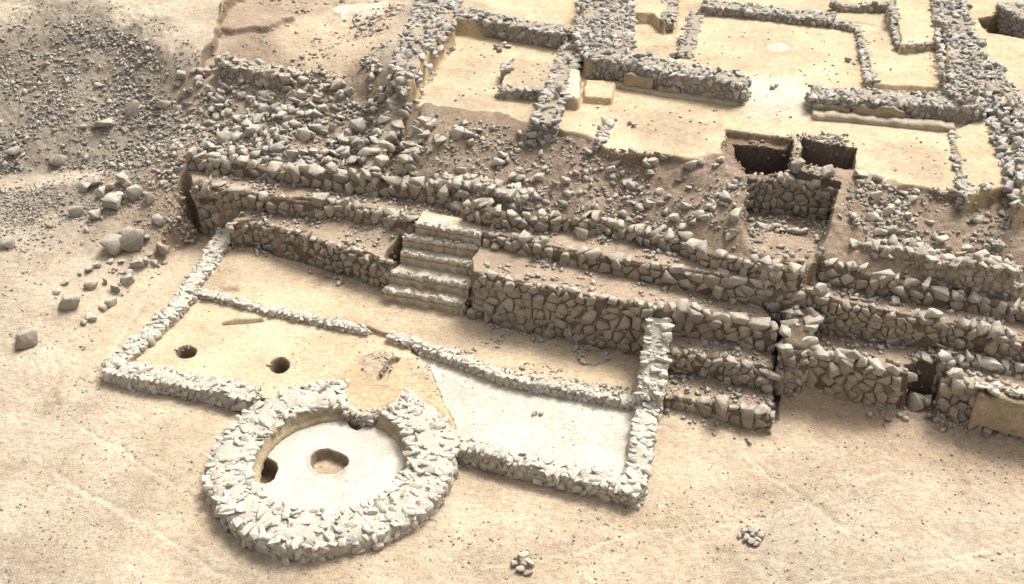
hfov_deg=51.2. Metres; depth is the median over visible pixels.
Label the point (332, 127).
loose stone
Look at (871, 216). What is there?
loose stone
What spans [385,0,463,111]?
stone wall
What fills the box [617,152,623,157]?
loose stone
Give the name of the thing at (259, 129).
loose stone
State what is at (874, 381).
stone wall
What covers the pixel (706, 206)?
loose stone
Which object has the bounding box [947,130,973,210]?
stone wall
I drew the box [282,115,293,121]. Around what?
loose stone
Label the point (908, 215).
loose stone
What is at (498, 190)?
stone wall
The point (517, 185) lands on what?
loose stone
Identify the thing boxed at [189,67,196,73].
loose stone
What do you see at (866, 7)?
stone wall
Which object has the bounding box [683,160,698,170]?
loose stone
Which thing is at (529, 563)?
loose stone
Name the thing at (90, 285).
loose stone
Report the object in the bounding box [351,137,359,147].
loose stone
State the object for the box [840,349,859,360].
loose stone
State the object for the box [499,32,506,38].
loose stone
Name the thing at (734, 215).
loose stone
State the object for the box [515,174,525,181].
loose stone
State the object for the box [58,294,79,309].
boulder
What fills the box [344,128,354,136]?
loose stone
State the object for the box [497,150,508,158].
loose stone
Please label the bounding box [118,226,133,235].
boulder
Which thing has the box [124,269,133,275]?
loose stone
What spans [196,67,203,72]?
loose stone
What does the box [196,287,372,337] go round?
stone kerb
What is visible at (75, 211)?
boulder
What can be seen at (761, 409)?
loose stone
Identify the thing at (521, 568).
loose stone
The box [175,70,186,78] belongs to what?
loose stone
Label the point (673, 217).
loose stone
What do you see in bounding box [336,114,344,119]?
loose stone
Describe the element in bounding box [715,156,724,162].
loose stone
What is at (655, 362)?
stone wall
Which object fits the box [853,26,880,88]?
stone wall
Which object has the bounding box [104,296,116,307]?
loose stone
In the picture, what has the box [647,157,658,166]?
loose stone
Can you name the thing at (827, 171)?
loose stone
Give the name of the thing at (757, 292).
stone wall
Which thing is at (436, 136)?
loose stone
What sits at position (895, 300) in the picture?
loose stone
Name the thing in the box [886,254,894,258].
loose stone
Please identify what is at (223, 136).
loose stone
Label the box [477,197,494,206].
loose stone
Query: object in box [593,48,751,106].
stone wall
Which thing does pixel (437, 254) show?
staircase
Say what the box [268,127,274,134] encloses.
loose stone
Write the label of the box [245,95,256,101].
loose stone
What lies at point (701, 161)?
loose stone
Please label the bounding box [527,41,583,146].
stone wall
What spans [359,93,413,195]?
stone wall
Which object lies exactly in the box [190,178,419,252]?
stone wall
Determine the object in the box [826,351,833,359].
loose stone
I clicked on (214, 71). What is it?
loose stone
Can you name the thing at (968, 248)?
loose stone
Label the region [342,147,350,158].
loose stone
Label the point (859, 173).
loose stone
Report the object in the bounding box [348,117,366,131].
loose stone
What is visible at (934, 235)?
loose stone
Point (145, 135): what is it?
mound gravel
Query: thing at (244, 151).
loose stone
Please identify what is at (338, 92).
loose stone
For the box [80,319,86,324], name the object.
loose stone
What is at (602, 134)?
stone wall
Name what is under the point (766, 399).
court pebbles
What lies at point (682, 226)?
loose stone
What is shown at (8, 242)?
boulder
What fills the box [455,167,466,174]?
loose stone
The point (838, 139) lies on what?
slope gravel
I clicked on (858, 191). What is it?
loose stone
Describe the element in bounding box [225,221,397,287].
stone wall
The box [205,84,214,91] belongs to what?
loose stone
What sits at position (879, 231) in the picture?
loose stone
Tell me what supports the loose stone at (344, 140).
on the ground
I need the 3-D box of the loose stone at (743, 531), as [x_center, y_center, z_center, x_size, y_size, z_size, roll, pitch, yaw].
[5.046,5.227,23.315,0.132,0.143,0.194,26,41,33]
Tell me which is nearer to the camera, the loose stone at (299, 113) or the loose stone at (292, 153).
the loose stone at (292, 153)
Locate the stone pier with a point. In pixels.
(798, 328)
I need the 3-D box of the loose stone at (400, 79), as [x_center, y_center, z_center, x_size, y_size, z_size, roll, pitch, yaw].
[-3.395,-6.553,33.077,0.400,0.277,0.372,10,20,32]
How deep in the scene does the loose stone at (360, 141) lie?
33.42 m
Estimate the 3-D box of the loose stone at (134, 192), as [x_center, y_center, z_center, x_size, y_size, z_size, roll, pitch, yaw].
[-11.762,-3.119,33.277,0.456,0.354,0.498,19,43,7]
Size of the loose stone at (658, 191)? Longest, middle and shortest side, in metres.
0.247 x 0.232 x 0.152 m
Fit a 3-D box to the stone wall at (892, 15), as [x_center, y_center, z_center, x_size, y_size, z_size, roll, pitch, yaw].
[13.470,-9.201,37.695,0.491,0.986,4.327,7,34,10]
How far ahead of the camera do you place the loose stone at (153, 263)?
31.98 m
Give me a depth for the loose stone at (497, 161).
30.93 m
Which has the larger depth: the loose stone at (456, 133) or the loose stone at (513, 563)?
the loose stone at (456, 133)
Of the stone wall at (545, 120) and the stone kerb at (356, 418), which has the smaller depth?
the stone kerb at (356, 418)
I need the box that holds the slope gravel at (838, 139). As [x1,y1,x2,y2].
[184,69,1023,299]
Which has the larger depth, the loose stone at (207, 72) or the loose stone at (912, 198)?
the loose stone at (207, 72)
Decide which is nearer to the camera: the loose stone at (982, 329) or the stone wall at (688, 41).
the loose stone at (982, 329)
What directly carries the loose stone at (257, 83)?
on the ground
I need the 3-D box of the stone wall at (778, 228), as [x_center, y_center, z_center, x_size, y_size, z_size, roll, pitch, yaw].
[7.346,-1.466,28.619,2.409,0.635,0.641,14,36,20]
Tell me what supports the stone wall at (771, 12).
on the ground
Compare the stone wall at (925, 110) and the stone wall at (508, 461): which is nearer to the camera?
the stone wall at (508, 461)
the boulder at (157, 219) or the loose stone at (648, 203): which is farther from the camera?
the boulder at (157, 219)
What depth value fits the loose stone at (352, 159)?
32.96 m
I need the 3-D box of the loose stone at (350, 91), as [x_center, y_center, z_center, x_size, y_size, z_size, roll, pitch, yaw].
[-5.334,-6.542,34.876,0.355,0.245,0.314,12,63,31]
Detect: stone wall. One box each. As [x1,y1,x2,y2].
[100,227,231,369]
[101,357,262,411]
[184,147,469,212]
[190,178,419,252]
[214,52,300,88]
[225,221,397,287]
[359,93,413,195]
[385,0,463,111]
[398,116,436,176]
[428,171,533,212]
[454,433,648,509]
[458,6,573,48]
[462,198,805,351]
[466,269,657,354]
[482,230,821,358]
[494,84,554,101]
[499,58,514,81]
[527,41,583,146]
[571,0,637,78]
[592,116,617,151]
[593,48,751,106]
[621,397,663,499]
[633,316,674,420]
[654,299,778,365]
[659,0,678,32]
[663,390,774,432]
[667,345,780,393]
[669,9,705,58]
[700,0,836,27]
[745,172,838,219]
[747,186,749,216]
[748,221,819,238]
[804,83,987,131]
[805,344,917,409]
[812,293,1023,362]
[817,258,1023,324]
[828,20,859,31]
[829,0,893,12]
[849,233,1023,298]
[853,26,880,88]
[885,2,901,50]
[899,39,940,53]
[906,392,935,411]
[929,0,994,105]
[931,349,1023,392]
[934,375,985,426]
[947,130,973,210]
[980,87,1023,227]
[985,58,1023,142]
[995,0,1023,38]
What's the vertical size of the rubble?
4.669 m
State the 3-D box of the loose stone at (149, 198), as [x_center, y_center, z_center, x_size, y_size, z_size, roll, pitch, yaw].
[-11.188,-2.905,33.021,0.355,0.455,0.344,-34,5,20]
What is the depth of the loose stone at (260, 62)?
36.01 m
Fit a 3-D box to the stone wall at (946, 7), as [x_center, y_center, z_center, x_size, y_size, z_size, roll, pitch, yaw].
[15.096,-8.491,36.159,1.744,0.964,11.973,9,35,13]
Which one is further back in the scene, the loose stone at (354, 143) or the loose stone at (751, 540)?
the loose stone at (354, 143)
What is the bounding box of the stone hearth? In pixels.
[577,344,609,365]
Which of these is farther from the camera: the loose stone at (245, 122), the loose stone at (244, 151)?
the loose stone at (245, 122)
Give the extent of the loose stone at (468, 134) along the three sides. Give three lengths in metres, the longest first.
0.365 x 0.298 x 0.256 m
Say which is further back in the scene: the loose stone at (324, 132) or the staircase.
the loose stone at (324, 132)
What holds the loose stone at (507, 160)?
on the ground
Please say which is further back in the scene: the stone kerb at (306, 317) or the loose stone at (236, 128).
the loose stone at (236, 128)
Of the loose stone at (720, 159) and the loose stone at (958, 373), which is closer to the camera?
the loose stone at (958, 373)
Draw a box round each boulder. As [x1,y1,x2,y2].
[0,236,14,248]
[4,146,21,154]
[15,327,37,348]
[49,155,66,166]
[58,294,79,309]
[68,205,83,217]
[93,118,114,126]
[99,233,122,254]
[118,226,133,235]
[118,229,145,251]
[124,100,138,117]
[151,213,165,225]
[155,101,170,108]
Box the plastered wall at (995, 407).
[968,375,1023,442]
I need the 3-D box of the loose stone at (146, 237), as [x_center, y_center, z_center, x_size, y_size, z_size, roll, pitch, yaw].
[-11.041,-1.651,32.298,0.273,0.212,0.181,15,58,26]
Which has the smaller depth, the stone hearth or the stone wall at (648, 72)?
the stone hearth
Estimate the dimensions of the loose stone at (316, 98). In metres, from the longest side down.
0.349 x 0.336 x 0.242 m
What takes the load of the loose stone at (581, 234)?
on the stone wall at (777, 273)
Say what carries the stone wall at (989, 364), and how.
on the ground
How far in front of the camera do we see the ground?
27.86 m
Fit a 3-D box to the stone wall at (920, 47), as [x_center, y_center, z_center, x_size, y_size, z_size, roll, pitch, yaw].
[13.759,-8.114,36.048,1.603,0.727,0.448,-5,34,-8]
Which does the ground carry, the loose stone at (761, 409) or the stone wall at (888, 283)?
the stone wall at (888, 283)
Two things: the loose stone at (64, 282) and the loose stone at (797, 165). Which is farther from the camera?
the loose stone at (64, 282)
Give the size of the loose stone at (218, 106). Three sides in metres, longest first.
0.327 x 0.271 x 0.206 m
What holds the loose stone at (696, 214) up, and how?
on the ground
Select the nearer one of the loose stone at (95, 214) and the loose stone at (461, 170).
the loose stone at (461, 170)
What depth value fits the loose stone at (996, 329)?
26.04 m
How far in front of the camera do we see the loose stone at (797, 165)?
28.96 m
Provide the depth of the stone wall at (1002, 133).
29.38 m
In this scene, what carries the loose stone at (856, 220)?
on the ground
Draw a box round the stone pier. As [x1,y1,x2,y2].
[773,304,823,396]
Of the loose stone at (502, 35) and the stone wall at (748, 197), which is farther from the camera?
the loose stone at (502, 35)
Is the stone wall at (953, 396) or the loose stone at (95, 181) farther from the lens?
the loose stone at (95, 181)
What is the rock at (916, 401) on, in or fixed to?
on the ground
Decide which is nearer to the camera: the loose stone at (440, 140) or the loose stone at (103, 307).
the loose stone at (103, 307)
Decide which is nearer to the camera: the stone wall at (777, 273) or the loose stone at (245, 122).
the stone wall at (777, 273)
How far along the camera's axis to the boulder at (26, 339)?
28.44 m
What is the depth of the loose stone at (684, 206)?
28.88 m
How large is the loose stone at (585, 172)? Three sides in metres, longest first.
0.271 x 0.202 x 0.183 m
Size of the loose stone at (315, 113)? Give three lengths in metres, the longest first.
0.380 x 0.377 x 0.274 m
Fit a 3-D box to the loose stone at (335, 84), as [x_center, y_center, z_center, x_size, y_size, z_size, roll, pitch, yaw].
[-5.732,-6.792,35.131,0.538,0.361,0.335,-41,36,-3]
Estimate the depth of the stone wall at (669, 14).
38.28 m
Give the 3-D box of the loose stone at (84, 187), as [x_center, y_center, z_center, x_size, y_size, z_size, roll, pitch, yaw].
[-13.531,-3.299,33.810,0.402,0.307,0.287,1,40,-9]
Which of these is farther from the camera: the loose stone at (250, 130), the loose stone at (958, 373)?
the loose stone at (250, 130)
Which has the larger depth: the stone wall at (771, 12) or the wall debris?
the stone wall at (771, 12)
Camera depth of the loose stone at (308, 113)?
34.47 m
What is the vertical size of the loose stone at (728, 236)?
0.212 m
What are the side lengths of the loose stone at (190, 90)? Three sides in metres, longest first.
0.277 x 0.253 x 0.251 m
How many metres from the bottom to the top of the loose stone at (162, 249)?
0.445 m
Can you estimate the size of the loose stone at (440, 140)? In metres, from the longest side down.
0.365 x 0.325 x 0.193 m
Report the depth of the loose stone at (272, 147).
33.25 m
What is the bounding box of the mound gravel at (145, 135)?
[0,0,204,257]
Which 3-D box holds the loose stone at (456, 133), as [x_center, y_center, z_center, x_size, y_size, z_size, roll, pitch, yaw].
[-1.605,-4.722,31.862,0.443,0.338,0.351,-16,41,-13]
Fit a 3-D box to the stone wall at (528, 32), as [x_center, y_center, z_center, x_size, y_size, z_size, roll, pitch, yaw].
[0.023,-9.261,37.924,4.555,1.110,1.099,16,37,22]
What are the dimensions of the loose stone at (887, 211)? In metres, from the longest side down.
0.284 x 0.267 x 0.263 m
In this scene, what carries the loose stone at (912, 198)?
on the ground
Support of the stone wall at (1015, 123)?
on the ground
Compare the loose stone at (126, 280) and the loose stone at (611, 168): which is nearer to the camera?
the loose stone at (611, 168)
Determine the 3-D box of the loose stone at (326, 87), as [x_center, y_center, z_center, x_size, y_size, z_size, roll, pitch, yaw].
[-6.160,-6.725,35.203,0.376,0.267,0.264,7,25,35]
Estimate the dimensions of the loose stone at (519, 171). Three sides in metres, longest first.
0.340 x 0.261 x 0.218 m
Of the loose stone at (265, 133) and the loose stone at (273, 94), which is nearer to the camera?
the loose stone at (265, 133)
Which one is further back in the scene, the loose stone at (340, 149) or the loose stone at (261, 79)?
the loose stone at (261, 79)
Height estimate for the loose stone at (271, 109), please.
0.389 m
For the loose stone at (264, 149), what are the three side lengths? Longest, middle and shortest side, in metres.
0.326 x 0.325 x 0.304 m
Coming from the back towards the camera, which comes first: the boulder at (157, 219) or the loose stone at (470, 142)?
the boulder at (157, 219)
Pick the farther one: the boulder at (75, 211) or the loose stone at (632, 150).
the boulder at (75, 211)
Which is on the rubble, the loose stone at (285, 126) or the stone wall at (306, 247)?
the loose stone at (285, 126)
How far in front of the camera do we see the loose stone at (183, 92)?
35.86 m
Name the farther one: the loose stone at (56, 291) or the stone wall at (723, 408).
the loose stone at (56, 291)
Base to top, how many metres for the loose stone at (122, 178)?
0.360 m
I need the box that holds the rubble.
[0,0,1015,406]
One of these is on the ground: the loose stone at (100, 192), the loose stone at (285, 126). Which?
the loose stone at (100, 192)
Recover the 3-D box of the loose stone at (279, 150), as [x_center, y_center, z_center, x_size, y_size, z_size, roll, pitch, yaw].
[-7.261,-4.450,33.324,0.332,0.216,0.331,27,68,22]
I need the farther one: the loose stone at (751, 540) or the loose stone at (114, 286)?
the loose stone at (114, 286)
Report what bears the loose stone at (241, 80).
on the ground
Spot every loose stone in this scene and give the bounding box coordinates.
[45,222,53,227]
[52,288,60,294]
[60,279,68,285]
[78,182,90,192]
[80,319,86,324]
[83,281,98,289]
[85,267,92,271]
[86,312,96,320]
[88,176,101,186]
[89,209,101,218]
[92,261,101,267]
[95,186,106,197]
[98,304,107,310]
[101,192,121,209]
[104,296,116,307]
[105,183,115,190]
[106,258,113,263]
[110,282,119,292]
[115,172,128,184]
[115,191,125,198]
[120,273,134,286]
[122,181,131,187]
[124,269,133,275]
[126,184,143,200]
[129,257,143,268]
[142,256,149,264]
[144,192,156,205]
[144,234,150,239]
[150,260,157,266]
[156,242,168,254]
[172,80,180,87]
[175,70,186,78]
[179,89,187,98]
[186,87,193,92]
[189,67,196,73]
[194,75,202,81]
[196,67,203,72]
[202,141,214,149]
[204,69,210,74]
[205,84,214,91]
[211,67,217,76]
[214,104,223,109]
[216,130,231,143]
[220,82,228,89]
[220,110,226,117]
[230,115,239,121]
[232,125,241,131]
[236,91,246,98]
[237,77,245,83]
[238,149,248,154]
[241,118,253,127]
[243,127,256,137]
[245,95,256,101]
[252,112,264,123]
[253,125,263,133]
[255,59,264,65]
[255,80,263,86]
[256,90,268,99]
[258,76,271,84]
[258,104,268,112]
[260,146,269,153]
[261,128,268,138]
[267,103,278,113]
[267,141,284,152]
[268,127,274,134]
[270,92,277,97]
[274,146,283,152]
[275,135,289,141]
[276,110,287,118]
[279,129,286,133]
[281,123,289,133]
[282,86,291,91]
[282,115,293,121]
[284,89,295,97]
[285,150,299,158]
[292,98,302,104]
[296,111,303,117]
[297,76,307,83]
[297,89,308,98]
[297,129,310,141]
[298,149,309,155]
[304,128,315,138]
[305,109,312,116]
[309,123,323,133]
[309,148,318,153]
[312,94,322,101]
[312,108,323,118]
[317,104,327,112]
[320,129,327,134]
[323,83,330,91]
[329,124,336,130]
[330,78,344,89]
[330,149,340,156]
[335,89,344,98]
[335,146,346,153]
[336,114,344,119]
[337,94,345,99]
[337,132,349,143]
[339,136,349,143]
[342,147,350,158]
[344,87,355,95]
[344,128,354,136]
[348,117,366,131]
[348,156,357,163]
[349,136,361,145]
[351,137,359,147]
[357,138,367,147]
[359,157,366,165]
[367,106,374,113]
[395,76,406,84]
[433,134,439,140]
[435,136,446,145]
[450,126,463,140]
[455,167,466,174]
[464,128,474,137]
[467,138,473,145]
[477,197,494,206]
[491,158,504,165]
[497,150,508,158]
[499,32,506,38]
[504,156,509,163]
[507,202,520,214]
[508,172,518,179]
[510,560,518,566]
[512,182,521,190]
[513,169,525,174]
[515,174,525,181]
[515,565,524,571]
[518,551,528,557]
[524,569,532,574]
[525,187,534,196]
[525,557,533,568]
[533,173,544,180]
[538,149,542,157]
[560,176,570,184]
[575,227,587,239]
[581,168,588,175]
[584,149,592,154]
[606,165,615,172]
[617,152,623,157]
[617,209,626,217]
[621,178,632,185]
[625,181,635,189]
[628,145,637,155]
[642,157,651,168]
[644,199,654,207]
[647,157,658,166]
[655,188,662,195]
[661,208,667,214]
[668,213,678,221]
[678,223,685,230]
[680,201,689,209]
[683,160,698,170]
[693,210,704,218]
[696,158,704,164]
[699,214,709,220]
[704,203,712,210]
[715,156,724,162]
[719,190,732,202]
[725,232,735,240]
[728,207,741,222]
[740,529,747,534]
[747,538,755,544]
[750,528,758,534]
[754,403,769,418]
[755,531,764,539]
[791,157,805,172]
[813,282,827,296]
[820,164,834,177]
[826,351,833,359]
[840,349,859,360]
[851,217,860,225]
[852,169,867,178]
[854,188,863,193]
[865,212,878,221]
[869,191,882,202]
[870,251,878,259]
[871,172,883,181]
[872,228,887,235]
[882,206,892,215]
[886,204,894,214]
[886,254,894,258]
[889,295,900,305]
[904,211,911,219]
[908,195,918,202]
[921,351,934,363]
[924,308,943,317]
[932,232,937,240]
[935,235,949,242]
[947,368,963,379]
[961,244,973,253]
[977,324,989,335]
[982,243,991,247]
[987,320,1004,337]
[992,242,1000,247]
[997,239,1005,246]
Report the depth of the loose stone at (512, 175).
30.48 m
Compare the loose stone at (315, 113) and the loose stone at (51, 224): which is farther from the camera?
the loose stone at (315, 113)
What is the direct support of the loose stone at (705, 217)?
on the ground
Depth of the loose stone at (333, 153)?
33.34 m
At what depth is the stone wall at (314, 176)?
32.22 m
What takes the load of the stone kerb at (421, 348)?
on the ground
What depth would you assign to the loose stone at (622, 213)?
29.19 m
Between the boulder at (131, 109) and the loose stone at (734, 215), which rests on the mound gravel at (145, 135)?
the boulder at (131, 109)
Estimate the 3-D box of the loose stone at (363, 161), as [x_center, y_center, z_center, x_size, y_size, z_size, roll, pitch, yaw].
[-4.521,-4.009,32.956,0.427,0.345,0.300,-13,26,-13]
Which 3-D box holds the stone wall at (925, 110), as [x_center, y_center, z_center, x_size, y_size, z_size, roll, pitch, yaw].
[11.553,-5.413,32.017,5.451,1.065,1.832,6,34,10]
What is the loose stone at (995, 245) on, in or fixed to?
on the ground
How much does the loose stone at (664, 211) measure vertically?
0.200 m
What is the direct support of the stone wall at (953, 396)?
on the ground
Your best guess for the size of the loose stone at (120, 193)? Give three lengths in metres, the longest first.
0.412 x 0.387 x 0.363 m
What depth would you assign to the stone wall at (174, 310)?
29.72 m
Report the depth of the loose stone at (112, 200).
32.94 m
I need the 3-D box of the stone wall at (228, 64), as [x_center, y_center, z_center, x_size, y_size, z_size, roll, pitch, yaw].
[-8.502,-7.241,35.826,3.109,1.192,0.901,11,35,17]
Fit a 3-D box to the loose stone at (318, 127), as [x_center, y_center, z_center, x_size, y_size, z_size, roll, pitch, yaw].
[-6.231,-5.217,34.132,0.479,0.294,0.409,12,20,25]
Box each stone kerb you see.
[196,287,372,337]
[339,402,380,429]
[386,330,636,410]
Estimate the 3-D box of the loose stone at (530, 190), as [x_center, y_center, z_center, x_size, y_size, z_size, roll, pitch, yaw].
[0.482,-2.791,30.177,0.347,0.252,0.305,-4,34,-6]
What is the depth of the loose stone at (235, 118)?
34.75 m
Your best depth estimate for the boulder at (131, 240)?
31.88 m
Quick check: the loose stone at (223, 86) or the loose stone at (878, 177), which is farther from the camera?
the loose stone at (223, 86)
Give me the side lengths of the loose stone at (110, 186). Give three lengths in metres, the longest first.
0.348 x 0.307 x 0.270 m
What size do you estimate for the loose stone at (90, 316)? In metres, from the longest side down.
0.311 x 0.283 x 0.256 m
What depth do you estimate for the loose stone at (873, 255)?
27.27 m
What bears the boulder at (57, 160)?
on the ground
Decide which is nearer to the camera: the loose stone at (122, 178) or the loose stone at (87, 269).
the loose stone at (87, 269)
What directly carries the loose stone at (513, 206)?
on the ground
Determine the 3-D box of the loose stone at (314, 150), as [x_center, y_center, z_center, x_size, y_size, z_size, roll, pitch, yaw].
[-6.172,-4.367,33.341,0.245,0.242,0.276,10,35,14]
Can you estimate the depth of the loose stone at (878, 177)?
28.68 m
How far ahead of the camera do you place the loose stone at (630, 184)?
29.72 m
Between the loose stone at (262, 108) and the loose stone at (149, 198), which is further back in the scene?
the loose stone at (262, 108)
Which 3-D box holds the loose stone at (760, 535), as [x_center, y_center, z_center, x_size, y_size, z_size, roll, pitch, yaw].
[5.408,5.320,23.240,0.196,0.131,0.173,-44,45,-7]
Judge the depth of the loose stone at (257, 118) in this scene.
34.49 m
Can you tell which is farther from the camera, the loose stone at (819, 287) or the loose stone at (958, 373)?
the loose stone at (819, 287)
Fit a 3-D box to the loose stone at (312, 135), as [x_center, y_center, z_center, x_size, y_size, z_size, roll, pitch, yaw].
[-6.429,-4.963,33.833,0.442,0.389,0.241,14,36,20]
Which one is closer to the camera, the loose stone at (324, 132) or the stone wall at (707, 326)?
the stone wall at (707, 326)
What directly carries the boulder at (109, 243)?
on the ground
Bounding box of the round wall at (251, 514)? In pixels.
[202,378,460,565]
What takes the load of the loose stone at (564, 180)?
on the ground
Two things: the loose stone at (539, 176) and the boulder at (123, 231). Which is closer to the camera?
the loose stone at (539, 176)
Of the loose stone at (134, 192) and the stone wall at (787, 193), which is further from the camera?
the loose stone at (134, 192)
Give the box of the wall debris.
[197,141,1023,445]
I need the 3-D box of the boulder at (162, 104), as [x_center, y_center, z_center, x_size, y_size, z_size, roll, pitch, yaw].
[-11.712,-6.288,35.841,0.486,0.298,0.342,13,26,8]
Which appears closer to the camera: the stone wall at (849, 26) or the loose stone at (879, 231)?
the loose stone at (879, 231)
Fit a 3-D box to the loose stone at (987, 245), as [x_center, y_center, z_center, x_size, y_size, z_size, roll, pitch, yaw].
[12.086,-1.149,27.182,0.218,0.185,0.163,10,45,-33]
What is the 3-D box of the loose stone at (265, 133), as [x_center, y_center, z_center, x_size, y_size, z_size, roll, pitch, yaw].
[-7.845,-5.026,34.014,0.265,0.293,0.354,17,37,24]
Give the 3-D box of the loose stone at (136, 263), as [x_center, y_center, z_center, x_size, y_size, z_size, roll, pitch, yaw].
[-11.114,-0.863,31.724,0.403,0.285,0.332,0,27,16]
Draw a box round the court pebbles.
[0,3,1023,583]
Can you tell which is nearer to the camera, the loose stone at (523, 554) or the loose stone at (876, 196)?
the loose stone at (523, 554)
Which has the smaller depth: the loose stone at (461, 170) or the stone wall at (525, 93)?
the loose stone at (461, 170)
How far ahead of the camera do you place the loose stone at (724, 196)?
28.48 m
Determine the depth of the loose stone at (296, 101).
34.78 m
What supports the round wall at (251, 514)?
on the ground
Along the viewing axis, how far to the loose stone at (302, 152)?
33.18 m
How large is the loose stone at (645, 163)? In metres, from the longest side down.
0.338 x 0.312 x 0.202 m
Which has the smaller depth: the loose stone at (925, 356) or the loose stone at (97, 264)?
the loose stone at (925, 356)
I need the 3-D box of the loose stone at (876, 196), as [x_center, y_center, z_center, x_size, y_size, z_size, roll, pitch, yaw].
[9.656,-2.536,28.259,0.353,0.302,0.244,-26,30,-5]
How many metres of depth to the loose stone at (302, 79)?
35.27 m
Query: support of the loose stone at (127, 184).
on the ground
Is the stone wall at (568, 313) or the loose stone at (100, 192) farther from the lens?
the loose stone at (100, 192)
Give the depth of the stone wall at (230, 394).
27.07 m
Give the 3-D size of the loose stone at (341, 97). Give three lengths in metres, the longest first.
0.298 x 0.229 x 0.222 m
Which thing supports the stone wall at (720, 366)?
on the ground
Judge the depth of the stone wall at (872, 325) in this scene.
26.77 m
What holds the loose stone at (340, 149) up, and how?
on the ground
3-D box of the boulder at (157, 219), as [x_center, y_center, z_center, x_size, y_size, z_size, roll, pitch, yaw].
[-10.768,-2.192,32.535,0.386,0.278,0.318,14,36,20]
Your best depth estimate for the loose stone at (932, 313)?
26.45 m
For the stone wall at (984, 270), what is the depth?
26.85 m
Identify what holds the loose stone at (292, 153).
on the ground
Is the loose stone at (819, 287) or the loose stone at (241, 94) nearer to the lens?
the loose stone at (819, 287)
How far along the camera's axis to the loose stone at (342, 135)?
33.87 m
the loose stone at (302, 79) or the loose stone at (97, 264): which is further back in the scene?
the loose stone at (302, 79)
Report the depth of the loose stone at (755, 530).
23.25 m
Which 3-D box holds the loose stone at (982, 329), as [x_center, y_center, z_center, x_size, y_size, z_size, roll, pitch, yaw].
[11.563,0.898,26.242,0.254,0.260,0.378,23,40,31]
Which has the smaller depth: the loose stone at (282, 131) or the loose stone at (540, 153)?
the loose stone at (540, 153)
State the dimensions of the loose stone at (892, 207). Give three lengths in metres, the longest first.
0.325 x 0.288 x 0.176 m
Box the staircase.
[382,211,481,314]
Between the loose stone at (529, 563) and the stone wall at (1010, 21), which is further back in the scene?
the stone wall at (1010, 21)
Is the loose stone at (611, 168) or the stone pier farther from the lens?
the loose stone at (611, 168)
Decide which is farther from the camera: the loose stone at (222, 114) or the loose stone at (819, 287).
the loose stone at (222, 114)
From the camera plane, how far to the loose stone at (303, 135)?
33.62 m
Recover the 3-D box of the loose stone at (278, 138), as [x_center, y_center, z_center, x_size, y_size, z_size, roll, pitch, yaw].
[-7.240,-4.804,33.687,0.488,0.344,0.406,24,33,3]
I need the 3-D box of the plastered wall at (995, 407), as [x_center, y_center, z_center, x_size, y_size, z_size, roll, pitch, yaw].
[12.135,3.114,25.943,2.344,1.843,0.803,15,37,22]
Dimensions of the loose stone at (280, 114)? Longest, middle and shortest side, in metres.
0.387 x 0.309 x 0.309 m
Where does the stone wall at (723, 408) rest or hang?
on the ground
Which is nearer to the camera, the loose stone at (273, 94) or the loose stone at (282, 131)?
the loose stone at (282, 131)
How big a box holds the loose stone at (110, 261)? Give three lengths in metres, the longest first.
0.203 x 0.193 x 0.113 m
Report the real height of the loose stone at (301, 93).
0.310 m
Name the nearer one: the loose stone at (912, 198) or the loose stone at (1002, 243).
the loose stone at (1002, 243)
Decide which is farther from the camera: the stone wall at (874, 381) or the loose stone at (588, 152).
the loose stone at (588, 152)
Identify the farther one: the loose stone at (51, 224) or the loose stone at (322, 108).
the loose stone at (322, 108)
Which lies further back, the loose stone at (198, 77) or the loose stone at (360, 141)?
the loose stone at (198, 77)
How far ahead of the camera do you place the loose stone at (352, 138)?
33.63 m
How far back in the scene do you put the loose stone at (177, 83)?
36.13 m
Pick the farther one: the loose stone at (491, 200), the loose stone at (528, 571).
the loose stone at (491, 200)
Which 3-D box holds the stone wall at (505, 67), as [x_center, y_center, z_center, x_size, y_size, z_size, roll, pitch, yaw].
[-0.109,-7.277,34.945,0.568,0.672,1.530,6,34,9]
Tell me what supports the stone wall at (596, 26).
on the ground
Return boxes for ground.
[0,0,1023,583]
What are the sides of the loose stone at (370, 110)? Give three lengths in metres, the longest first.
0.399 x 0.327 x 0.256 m
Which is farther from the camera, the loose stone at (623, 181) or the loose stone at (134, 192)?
the loose stone at (134, 192)
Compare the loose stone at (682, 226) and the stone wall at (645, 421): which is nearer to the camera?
the stone wall at (645, 421)
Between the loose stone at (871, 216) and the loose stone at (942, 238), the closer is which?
the loose stone at (942, 238)
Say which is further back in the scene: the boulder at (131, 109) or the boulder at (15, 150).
the boulder at (131, 109)
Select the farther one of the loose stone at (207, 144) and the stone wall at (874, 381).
the loose stone at (207, 144)
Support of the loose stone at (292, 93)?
on the rubble
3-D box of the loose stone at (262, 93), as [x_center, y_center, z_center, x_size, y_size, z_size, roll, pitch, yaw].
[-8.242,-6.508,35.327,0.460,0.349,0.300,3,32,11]
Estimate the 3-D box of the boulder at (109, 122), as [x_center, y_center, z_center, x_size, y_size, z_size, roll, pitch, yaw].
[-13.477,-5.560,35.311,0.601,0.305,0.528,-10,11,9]
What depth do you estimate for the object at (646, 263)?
28.42 m

